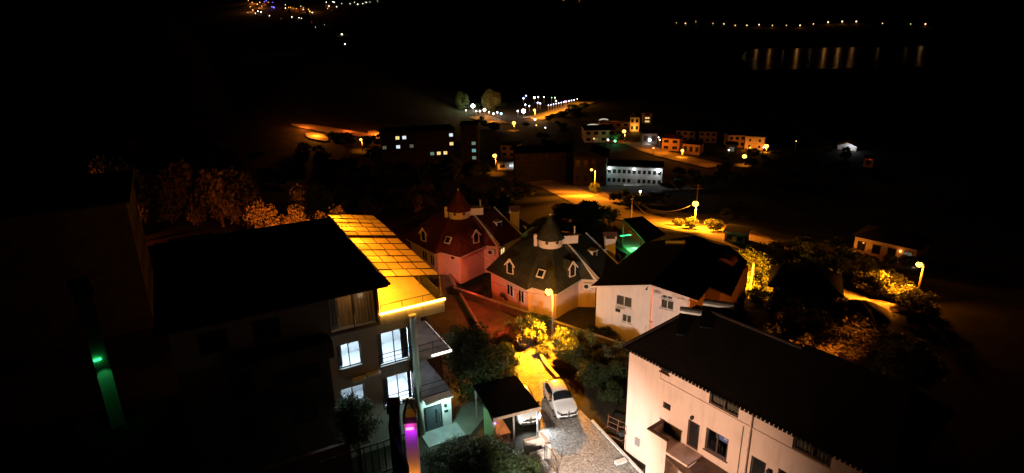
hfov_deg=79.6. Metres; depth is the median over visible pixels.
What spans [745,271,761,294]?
bush
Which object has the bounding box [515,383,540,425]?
hatchback car
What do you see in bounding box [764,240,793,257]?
scrub tree
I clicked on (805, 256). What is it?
bush
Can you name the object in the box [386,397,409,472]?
garden wall
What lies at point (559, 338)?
bush
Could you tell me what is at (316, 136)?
earth bank
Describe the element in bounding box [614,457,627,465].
white kerb
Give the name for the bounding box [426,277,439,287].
bush
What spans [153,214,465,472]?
apartment house
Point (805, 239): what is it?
bush
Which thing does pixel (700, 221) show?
earth bank
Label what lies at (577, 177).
window
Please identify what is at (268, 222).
broadleaf tree
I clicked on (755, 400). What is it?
terrace house
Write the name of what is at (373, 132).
earth bank
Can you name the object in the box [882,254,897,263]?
bush
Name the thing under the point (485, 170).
broadleaf tree
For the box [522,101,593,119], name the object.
valley road
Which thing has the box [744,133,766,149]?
house
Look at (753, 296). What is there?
bush
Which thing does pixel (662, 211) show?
power cable
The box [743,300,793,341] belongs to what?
back path
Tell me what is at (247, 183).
broadleaf tree
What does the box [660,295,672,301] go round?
window
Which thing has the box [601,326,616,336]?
bush
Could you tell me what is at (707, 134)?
house
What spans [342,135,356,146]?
broadleaf tree
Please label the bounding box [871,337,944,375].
scrub tree
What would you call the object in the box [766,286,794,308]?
bush
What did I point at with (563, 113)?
broadleaf tree
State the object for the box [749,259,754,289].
utility pole
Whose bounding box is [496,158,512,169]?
house
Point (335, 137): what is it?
broadleaf tree
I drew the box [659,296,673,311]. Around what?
window
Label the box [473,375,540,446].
carport
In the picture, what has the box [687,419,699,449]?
door
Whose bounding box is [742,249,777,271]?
scrub tree
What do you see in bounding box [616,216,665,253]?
pavilion
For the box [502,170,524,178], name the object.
broadleaf tree
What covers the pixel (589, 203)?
broadleaf tree
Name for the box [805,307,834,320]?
bush
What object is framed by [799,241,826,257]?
scrub tree
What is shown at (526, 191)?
broadleaf tree
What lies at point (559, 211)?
broadleaf tree
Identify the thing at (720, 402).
window
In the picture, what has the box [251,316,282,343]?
window
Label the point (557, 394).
hatchback car
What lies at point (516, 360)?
bush
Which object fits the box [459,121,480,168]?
apartment tower
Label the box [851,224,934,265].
house
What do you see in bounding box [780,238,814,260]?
scrub tree
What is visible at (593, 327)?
bush
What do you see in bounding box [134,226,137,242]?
window
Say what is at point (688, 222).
bush
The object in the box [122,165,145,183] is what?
broadleaf tree
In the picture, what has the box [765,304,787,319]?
bush
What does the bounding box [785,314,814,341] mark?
bush
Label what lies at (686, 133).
house
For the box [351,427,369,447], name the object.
window
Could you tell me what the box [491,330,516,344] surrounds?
bush
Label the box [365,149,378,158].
broadleaf tree
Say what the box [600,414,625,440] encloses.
steel frame
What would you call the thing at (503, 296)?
bush
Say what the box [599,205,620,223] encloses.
scrub tree
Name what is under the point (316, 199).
broadleaf tree
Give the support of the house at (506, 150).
on the ground at (84, 84)
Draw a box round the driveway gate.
[544,445,557,472]
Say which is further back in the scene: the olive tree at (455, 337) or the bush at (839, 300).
the bush at (839, 300)
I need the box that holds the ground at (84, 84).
[0,0,1023,472]
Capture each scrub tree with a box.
[552,202,569,218]
[589,182,599,192]
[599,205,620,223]
[608,188,629,200]
[619,194,639,206]
[635,192,661,204]
[736,247,771,284]
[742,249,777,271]
[743,242,786,257]
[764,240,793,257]
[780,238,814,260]
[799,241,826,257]
[811,318,860,355]
[824,255,854,270]
[832,254,880,283]
[836,312,891,362]
[855,322,912,357]
[856,259,895,273]
[864,269,907,298]
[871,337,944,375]
[878,276,919,300]
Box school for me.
[606,159,664,185]
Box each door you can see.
[425,403,442,431]
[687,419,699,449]
[750,456,765,472]
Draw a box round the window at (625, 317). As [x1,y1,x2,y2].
[620,314,631,324]
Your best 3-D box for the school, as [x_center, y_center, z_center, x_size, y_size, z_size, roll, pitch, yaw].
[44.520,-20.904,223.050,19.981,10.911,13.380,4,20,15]
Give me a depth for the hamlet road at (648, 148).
274.01 m
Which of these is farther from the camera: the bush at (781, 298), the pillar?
the bush at (781, 298)
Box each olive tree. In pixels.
[441,321,519,404]
[443,325,475,402]
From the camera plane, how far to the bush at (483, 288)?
67.96 m
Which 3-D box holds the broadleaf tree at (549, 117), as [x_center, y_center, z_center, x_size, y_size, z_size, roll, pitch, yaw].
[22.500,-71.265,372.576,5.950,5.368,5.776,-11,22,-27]
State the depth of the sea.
1078.92 m
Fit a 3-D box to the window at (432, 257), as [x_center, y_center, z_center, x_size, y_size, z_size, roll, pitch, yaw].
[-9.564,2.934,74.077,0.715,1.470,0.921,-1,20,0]
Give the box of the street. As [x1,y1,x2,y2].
[465,298,628,380]
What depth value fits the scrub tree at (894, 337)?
54.52 m
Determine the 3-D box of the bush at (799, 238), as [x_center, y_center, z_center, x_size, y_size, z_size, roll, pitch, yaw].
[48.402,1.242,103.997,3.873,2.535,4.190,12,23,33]
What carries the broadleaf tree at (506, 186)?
on the ground at (84, 84)
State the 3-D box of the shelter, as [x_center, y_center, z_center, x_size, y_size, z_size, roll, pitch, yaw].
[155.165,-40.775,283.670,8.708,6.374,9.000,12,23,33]
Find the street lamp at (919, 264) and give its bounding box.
[916,261,924,289]
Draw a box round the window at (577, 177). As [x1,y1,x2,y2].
[575,174,579,181]
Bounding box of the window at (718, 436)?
[703,428,728,463]
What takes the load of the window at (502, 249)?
in the cottage at (495, 231)
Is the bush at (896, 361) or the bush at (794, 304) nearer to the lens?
the bush at (896, 361)
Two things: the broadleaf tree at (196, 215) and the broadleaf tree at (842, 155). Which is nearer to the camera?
the broadleaf tree at (196, 215)
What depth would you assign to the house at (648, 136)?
299.93 m
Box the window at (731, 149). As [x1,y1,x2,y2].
[728,146,734,151]
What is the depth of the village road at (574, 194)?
138.69 m
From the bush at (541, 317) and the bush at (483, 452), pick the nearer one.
the bush at (483, 452)
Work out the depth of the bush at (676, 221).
124.14 m
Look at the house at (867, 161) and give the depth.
248.05 m
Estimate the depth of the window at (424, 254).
75.45 m
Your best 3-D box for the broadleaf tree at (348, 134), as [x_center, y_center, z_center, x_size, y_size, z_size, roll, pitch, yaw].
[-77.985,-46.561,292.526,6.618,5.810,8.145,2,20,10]
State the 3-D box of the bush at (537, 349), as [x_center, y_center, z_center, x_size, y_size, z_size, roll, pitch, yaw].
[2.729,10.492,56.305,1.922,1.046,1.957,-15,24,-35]
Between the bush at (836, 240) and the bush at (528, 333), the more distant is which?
the bush at (836, 240)
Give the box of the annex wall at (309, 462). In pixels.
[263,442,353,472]
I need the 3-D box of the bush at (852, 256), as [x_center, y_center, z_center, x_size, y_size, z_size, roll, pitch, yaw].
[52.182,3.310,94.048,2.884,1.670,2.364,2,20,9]
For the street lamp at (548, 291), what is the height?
5.665 m
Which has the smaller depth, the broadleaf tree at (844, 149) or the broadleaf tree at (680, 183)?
the broadleaf tree at (680, 183)
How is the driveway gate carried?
on the driveway
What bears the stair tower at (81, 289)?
on the ground at (84, 84)
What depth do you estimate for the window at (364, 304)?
40.69 m
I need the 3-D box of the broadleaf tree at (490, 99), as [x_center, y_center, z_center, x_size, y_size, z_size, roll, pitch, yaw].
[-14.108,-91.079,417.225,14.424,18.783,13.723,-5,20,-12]
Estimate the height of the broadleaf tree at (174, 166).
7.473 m
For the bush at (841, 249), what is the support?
on the ground at (84, 84)
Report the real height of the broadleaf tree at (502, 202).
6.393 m
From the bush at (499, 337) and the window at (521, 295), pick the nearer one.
the bush at (499, 337)
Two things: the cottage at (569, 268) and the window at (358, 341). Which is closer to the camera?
the window at (358, 341)
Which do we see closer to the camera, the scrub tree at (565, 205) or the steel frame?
the steel frame
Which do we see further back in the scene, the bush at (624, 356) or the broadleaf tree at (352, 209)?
the broadleaf tree at (352, 209)
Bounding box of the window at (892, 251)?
[887,247,896,255]
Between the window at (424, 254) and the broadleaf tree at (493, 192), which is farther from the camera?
the broadleaf tree at (493, 192)
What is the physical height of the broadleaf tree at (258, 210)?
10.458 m
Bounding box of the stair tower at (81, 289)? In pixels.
[66,275,125,428]
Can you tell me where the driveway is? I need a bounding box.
[514,349,638,472]
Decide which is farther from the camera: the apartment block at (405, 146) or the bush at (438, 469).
the apartment block at (405, 146)
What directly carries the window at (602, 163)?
in the hall
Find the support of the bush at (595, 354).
on the ground at (84, 84)
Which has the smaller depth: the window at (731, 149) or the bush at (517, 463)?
the bush at (517, 463)
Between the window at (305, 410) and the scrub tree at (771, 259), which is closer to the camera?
the window at (305, 410)
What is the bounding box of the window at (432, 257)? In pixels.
[430,254,435,266]
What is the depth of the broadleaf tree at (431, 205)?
141.33 m
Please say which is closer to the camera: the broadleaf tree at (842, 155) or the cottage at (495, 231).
the cottage at (495, 231)
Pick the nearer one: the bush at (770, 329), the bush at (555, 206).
the bush at (770, 329)
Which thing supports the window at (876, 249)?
in the house at (879, 242)
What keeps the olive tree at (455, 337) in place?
on the ground at (84, 84)
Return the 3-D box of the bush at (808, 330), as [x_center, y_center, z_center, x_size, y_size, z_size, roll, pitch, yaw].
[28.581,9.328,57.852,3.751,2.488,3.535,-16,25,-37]
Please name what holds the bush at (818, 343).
on the ground at (84, 84)
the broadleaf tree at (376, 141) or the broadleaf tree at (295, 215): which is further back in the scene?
the broadleaf tree at (376, 141)
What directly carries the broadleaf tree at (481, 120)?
on the ground at (84, 84)
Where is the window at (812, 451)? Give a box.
[793,436,831,466]
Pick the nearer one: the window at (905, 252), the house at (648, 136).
the window at (905, 252)
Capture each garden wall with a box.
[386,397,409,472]
[451,287,623,348]
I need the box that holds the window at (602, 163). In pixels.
[600,161,604,167]
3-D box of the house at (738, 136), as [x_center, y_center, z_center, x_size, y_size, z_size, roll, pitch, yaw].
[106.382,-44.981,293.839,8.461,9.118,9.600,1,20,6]
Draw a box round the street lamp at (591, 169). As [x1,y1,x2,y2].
[590,168,595,193]
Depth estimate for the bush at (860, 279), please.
73.05 m
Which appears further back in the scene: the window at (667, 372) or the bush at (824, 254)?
the bush at (824, 254)
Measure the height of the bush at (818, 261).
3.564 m
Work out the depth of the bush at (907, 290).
66.40 m
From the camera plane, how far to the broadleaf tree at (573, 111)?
399.49 m
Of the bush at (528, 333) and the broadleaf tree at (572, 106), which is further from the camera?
the broadleaf tree at (572, 106)
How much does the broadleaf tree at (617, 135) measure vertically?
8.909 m
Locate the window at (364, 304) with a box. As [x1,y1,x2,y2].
[326,290,378,333]
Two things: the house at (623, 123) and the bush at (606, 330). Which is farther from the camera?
the house at (623, 123)
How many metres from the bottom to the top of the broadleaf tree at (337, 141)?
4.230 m
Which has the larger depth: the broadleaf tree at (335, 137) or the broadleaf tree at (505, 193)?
the broadleaf tree at (335, 137)
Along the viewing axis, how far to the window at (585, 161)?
218.21 m
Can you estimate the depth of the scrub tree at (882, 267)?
78.45 m
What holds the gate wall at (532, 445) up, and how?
on the driveway
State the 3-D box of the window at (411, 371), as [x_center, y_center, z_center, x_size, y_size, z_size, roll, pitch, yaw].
[-8.072,10.865,43.671,2.360,2.470,0.260,-11,22,-27]
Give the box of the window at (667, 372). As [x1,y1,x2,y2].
[659,368,669,376]
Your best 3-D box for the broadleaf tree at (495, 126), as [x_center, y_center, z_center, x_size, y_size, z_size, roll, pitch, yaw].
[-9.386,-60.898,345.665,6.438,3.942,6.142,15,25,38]
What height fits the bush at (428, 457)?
2.869 m
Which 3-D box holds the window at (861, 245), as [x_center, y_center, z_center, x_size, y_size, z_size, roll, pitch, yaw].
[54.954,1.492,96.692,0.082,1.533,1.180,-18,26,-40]
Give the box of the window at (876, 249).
[871,244,880,254]
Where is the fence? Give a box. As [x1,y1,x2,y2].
[320,434,405,472]
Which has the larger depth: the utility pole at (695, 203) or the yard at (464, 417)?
the utility pole at (695, 203)
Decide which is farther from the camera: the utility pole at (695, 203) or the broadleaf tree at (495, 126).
the broadleaf tree at (495, 126)
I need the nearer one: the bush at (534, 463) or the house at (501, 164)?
the bush at (534, 463)
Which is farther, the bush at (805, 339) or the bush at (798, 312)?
the bush at (798, 312)
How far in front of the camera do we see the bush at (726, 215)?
136.98 m
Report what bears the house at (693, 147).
on the ground at (84, 84)
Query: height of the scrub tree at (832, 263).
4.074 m
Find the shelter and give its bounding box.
[837,140,859,150]
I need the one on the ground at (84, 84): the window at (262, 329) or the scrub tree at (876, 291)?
the scrub tree at (876, 291)
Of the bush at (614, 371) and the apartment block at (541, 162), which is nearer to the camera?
the bush at (614, 371)
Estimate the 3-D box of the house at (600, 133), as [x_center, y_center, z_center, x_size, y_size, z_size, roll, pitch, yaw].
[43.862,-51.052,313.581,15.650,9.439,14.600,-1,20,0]
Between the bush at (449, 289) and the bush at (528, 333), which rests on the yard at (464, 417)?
the bush at (449, 289)
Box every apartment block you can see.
[0,170,152,359]
[378,124,454,166]
[512,144,572,181]
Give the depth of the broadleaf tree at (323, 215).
101.73 m
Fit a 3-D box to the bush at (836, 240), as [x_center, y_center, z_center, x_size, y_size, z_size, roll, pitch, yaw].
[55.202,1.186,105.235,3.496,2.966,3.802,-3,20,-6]
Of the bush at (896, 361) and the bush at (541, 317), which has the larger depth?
the bush at (541, 317)
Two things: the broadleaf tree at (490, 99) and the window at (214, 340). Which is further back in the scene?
the broadleaf tree at (490, 99)
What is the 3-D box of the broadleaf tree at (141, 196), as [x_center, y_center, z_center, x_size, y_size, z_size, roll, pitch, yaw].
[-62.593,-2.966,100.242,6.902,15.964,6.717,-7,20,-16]
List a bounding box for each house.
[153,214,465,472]
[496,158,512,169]
[500,141,521,158]
[581,125,615,142]
[590,236,748,341]
[597,119,629,127]
[622,299,956,472]
[629,113,640,131]
[640,130,658,143]
[642,111,652,122]
[662,134,682,150]
[676,127,697,141]
[682,139,703,154]
[698,127,717,142]
[723,223,751,242]
[724,131,746,147]
[725,141,738,154]
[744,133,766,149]
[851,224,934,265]
[863,155,874,167]
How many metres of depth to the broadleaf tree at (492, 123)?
346.60 m
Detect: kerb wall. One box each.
[448,274,488,340]
[538,354,559,377]
[591,420,643,472]
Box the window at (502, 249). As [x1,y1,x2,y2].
[500,246,504,254]
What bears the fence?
on the ground at (84, 84)
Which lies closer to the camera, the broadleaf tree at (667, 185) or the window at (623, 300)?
the window at (623, 300)
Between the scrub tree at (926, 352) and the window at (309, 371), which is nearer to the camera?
the window at (309, 371)
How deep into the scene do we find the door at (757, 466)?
34.83 m
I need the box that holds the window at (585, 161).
[584,160,587,167]
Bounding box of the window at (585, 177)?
[583,175,587,181]
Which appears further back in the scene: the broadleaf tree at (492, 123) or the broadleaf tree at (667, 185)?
the broadleaf tree at (492, 123)
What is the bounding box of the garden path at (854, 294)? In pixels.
[843,287,912,311]
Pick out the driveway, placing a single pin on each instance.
(581, 443)
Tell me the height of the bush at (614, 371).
2.755 m
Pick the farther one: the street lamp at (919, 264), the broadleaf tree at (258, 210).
the broadleaf tree at (258, 210)
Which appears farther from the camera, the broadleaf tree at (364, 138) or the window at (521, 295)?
the broadleaf tree at (364, 138)
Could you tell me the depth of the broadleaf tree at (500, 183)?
199.75 m
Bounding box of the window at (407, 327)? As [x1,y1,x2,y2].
[377,327,411,368]
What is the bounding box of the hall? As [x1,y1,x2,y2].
[573,143,609,185]
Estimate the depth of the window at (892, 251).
93.62 m
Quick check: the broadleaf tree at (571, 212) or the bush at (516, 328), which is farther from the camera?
the broadleaf tree at (571, 212)
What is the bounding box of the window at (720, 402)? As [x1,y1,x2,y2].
[710,394,738,416]
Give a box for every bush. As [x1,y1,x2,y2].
[420,441,451,470]
[425,449,470,472]
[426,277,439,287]
[440,431,512,472]
[445,285,463,294]
[473,285,488,294]
[485,448,532,472]
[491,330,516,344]
[492,341,514,359]
[496,352,520,369]
[497,365,520,378]
[499,292,507,300]
[501,315,548,345]
[511,322,528,332]
[521,455,543,472]
[523,311,538,322]
[533,341,550,354]
[535,314,551,326]
[548,326,580,350]
[550,344,569,366]
[551,203,560,209]
[560,342,589,371]
[568,328,598,352]
[574,356,609,389]
[583,341,614,363]
[587,320,603,333]
[596,359,627,386]
[596,380,623,405]
[597,339,628,364]
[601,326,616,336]
[671,218,683,225]
[682,217,697,227]
[704,218,723,230]
[718,208,735,218]
[744,285,770,306]
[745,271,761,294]
[753,270,772,292]
[756,316,794,336]
[762,322,786,339]
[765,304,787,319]
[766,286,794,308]
[770,311,799,337]
[772,255,800,264]
[777,308,805,319]
[784,299,808,316]
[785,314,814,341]
[786,236,810,245]
[789,333,841,355]
[797,251,814,261]
[799,316,827,342]
[801,237,816,245]
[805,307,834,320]
[810,257,835,271]
[811,336,837,348]
[815,250,843,259]
[823,236,846,246]
[830,296,848,304]
[833,244,858,257]
[837,272,850,286]
[838,268,854,285]
[843,253,861,259]
[849,271,883,293]
[860,252,883,264]
[867,350,921,384]
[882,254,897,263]
[895,284,931,308]
[898,254,925,267]
[907,291,943,316]
[913,256,935,267]
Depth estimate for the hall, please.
219.06 m
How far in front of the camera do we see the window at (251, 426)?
39.10 m
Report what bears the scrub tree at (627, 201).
on the ground at (84, 84)
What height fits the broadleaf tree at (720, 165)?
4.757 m
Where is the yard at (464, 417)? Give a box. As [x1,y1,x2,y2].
[420,275,493,435]
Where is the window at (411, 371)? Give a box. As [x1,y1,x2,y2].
[382,371,415,409]
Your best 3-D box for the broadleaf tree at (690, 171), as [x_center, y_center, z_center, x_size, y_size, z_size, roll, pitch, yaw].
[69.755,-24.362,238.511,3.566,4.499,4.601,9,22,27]
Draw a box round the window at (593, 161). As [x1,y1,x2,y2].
[592,160,595,167]
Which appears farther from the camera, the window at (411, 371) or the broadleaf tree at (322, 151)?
the broadleaf tree at (322, 151)
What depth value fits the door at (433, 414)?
45.73 m
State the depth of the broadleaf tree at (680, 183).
201.69 m
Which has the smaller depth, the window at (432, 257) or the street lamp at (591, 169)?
the window at (432, 257)
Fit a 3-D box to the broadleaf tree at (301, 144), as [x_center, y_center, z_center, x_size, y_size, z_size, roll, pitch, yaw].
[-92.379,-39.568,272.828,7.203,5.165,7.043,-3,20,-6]
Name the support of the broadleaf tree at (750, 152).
on the ground at (84, 84)
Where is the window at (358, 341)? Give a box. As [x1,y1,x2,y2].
[336,341,363,371]
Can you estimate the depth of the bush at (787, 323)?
57.66 m
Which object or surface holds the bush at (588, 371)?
on the ground at (84, 84)
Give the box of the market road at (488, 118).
[469,115,506,123]
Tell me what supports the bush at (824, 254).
on the ground at (84, 84)
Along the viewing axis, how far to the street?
61.27 m
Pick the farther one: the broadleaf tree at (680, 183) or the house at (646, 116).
the house at (646, 116)
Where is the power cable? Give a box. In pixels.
[634,200,690,211]
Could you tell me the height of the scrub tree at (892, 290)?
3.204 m
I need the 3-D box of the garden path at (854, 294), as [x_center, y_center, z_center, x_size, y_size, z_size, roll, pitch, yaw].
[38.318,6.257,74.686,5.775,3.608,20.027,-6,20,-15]
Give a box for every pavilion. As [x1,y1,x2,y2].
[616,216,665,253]
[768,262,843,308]
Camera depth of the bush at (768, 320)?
58.73 m
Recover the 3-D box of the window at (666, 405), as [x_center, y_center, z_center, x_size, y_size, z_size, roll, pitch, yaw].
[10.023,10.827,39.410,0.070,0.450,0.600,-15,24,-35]
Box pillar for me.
[402,398,420,472]
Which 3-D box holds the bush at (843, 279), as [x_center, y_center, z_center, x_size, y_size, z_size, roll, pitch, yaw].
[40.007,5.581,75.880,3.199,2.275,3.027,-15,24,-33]
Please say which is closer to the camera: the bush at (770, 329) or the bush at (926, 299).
the bush at (770, 329)
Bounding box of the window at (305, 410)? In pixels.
[290,398,318,426]
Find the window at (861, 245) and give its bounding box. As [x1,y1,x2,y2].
[856,241,865,250]
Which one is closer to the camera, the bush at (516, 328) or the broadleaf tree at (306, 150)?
the bush at (516, 328)
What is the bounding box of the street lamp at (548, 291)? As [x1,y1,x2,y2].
[545,287,553,335]
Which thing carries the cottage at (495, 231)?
on the yard at (464, 417)
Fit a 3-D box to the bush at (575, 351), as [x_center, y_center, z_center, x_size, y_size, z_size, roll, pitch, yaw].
[5.530,10.577,53.833,2.865,3.168,2.641,-1,20,1]
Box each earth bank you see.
[305,132,328,140]
[368,130,379,138]
[555,181,630,207]
[665,215,770,238]
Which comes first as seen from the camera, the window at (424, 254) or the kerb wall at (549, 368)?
the kerb wall at (549, 368)
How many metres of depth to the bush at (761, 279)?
70.88 m
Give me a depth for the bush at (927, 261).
90.67 m
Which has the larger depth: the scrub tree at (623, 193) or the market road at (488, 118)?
the market road at (488, 118)
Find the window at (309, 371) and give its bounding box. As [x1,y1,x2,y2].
[271,361,322,391]
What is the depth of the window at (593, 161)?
217.70 m
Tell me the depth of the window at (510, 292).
65.47 m
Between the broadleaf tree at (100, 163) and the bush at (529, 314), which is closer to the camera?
the bush at (529, 314)
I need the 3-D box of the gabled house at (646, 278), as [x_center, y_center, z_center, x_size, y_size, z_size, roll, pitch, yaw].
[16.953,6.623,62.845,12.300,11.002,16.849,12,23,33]
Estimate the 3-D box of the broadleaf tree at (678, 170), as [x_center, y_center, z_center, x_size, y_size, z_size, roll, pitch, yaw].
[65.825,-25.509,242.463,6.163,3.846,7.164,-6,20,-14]
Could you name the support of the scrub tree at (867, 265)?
on the ground at (84, 84)
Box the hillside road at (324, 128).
[291,124,372,136]
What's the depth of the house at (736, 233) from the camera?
106.90 m
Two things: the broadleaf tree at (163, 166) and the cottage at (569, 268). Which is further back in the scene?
the broadleaf tree at (163, 166)
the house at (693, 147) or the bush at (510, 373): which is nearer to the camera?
the bush at (510, 373)
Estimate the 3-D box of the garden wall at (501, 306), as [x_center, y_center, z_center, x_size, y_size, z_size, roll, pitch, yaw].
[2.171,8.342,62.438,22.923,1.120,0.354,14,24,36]
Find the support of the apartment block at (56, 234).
on the ground at (84, 84)
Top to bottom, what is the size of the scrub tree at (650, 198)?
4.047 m
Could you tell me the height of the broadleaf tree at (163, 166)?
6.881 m
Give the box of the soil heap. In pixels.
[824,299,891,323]
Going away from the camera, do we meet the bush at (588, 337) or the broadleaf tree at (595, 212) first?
the bush at (588, 337)
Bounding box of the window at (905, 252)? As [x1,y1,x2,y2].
[903,251,912,255]
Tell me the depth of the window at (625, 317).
57.65 m
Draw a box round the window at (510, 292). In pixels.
[506,283,513,297]
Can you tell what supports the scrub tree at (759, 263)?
on the ground at (84, 84)
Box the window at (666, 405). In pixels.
[664,402,670,409]
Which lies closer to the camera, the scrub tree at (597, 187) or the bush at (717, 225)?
the bush at (717, 225)
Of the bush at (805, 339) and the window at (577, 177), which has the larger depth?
the window at (577, 177)
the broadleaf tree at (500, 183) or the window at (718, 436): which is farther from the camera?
the broadleaf tree at (500, 183)
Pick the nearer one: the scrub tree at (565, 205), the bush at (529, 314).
the bush at (529, 314)
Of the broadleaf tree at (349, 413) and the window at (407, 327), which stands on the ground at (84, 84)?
the broadleaf tree at (349, 413)
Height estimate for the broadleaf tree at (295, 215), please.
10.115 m
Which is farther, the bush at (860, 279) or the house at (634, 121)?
the house at (634, 121)
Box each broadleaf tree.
[88,155,130,173]
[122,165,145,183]
[130,167,150,222]
[145,168,190,222]
[157,161,180,171]
[164,157,210,224]
[167,162,185,176]
[193,166,242,226]
[222,170,267,228]
[242,150,264,159]
[243,199,282,227]
[264,214,291,226]
[281,204,308,223]
[285,183,320,218]
[294,146,310,157]
[295,142,311,150]
[304,185,334,220]
[310,145,327,153]
[313,152,332,157]
[315,204,344,228]
[325,131,334,138]
[328,135,340,140]
[330,392,383,472]
[333,139,344,143]
[340,201,368,213]
[341,133,355,137]
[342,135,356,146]
[361,135,373,145]
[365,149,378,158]
[371,134,379,144]
[402,183,436,201]
[409,191,437,207]
[413,195,439,213]
[453,92,468,109]
[478,116,484,123]
[480,89,500,111]
[480,162,492,173]
[483,180,508,198]
[483,196,514,211]
[488,121,499,127]
[489,180,509,190]
[490,125,499,130]
[497,183,511,192]
[497,189,515,212]
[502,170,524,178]
[510,180,535,197]
[545,114,553,120]
[553,204,578,220]
[558,112,567,116]
[563,206,598,222]
[567,104,576,111]
[567,205,610,224]
[568,109,576,113]
[579,199,605,215]
[612,130,621,139]
[659,182,676,189]
[672,166,686,174]
[672,178,687,188]
[687,168,695,176]
[716,164,726,171]
[741,158,759,167]
[746,148,762,156]
[839,151,851,158]
[841,146,852,156]
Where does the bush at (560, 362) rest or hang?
on the ground at (84, 84)
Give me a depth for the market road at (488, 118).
380.88 m
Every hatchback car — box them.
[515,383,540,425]
[542,378,577,419]
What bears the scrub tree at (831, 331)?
on the ground at (84, 84)
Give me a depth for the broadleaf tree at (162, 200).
114.58 m
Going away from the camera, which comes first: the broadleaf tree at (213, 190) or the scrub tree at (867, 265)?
the scrub tree at (867, 265)
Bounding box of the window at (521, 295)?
[518,289,524,304]
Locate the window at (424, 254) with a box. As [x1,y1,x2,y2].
[422,250,427,262]
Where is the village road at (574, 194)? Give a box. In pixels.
[523,180,821,259]
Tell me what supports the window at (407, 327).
in the apartment house at (281, 337)
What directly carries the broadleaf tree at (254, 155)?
on the ground at (84, 84)
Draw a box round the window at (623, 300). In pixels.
[615,294,631,309]
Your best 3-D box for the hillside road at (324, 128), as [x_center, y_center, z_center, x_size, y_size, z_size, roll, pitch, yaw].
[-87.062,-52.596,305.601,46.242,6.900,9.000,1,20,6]
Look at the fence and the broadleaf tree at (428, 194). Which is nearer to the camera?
the fence
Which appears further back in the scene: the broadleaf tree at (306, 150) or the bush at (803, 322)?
the broadleaf tree at (306, 150)
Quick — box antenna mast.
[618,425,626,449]
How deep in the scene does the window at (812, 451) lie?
31.89 m
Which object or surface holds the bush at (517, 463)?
on the ground at (84, 84)
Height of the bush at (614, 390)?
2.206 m
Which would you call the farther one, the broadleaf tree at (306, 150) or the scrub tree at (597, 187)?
the broadleaf tree at (306, 150)
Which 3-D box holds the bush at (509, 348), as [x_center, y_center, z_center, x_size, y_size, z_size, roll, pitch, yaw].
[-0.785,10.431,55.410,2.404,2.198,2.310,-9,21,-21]
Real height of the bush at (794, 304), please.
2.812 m
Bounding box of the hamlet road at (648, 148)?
[624,142,720,167]
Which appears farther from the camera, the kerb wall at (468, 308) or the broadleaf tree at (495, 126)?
the broadleaf tree at (495, 126)
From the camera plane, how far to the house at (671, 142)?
284.92 m
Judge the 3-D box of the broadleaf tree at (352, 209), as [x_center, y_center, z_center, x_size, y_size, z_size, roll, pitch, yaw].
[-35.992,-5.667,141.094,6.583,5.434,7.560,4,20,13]
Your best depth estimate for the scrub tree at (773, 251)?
88.46 m
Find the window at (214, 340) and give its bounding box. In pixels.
[196,327,230,356]
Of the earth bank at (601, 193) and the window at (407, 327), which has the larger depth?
the earth bank at (601, 193)
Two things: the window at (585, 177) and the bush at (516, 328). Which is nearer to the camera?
the bush at (516, 328)
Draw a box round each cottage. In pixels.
[406,189,532,283]
[485,213,626,318]
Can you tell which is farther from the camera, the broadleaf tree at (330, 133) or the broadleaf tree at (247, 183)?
the broadleaf tree at (330, 133)
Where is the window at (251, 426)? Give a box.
[233,414,265,443]
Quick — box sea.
[741,44,1023,69]
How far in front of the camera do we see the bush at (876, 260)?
91.69 m
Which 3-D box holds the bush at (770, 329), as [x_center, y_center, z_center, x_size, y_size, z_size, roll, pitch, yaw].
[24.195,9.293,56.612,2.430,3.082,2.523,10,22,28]
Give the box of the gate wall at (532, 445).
[523,432,550,460]
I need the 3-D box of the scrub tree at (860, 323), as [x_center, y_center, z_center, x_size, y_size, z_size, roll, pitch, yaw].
[31.655,9.457,55.298,4.645,4.888,4.673,-5,20,-10]
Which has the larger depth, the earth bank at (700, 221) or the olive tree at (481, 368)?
the earth bank at (700, 221)
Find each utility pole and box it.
[692,184,703,219]
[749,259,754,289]
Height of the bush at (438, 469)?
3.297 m
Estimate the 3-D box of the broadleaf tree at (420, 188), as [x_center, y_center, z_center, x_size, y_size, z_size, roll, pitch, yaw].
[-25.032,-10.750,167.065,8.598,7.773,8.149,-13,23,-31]
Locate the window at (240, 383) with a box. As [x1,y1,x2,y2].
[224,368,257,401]
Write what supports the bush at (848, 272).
on the ground at (84, 84)
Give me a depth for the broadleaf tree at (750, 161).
248.47 m
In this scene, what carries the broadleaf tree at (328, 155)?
on the ground at (84, 84)
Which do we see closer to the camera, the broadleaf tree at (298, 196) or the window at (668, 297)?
the window at (668, 297)
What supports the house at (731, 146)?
on the ground at (84, 84)
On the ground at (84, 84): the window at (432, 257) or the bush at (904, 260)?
the bush at (904, 260)
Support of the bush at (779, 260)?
on the ground at (84, 84)
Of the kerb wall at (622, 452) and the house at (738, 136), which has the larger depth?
the house at (738, 136)
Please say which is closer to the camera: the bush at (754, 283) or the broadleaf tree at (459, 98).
the bush at (754, 283)
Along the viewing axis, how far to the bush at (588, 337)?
55.48 m

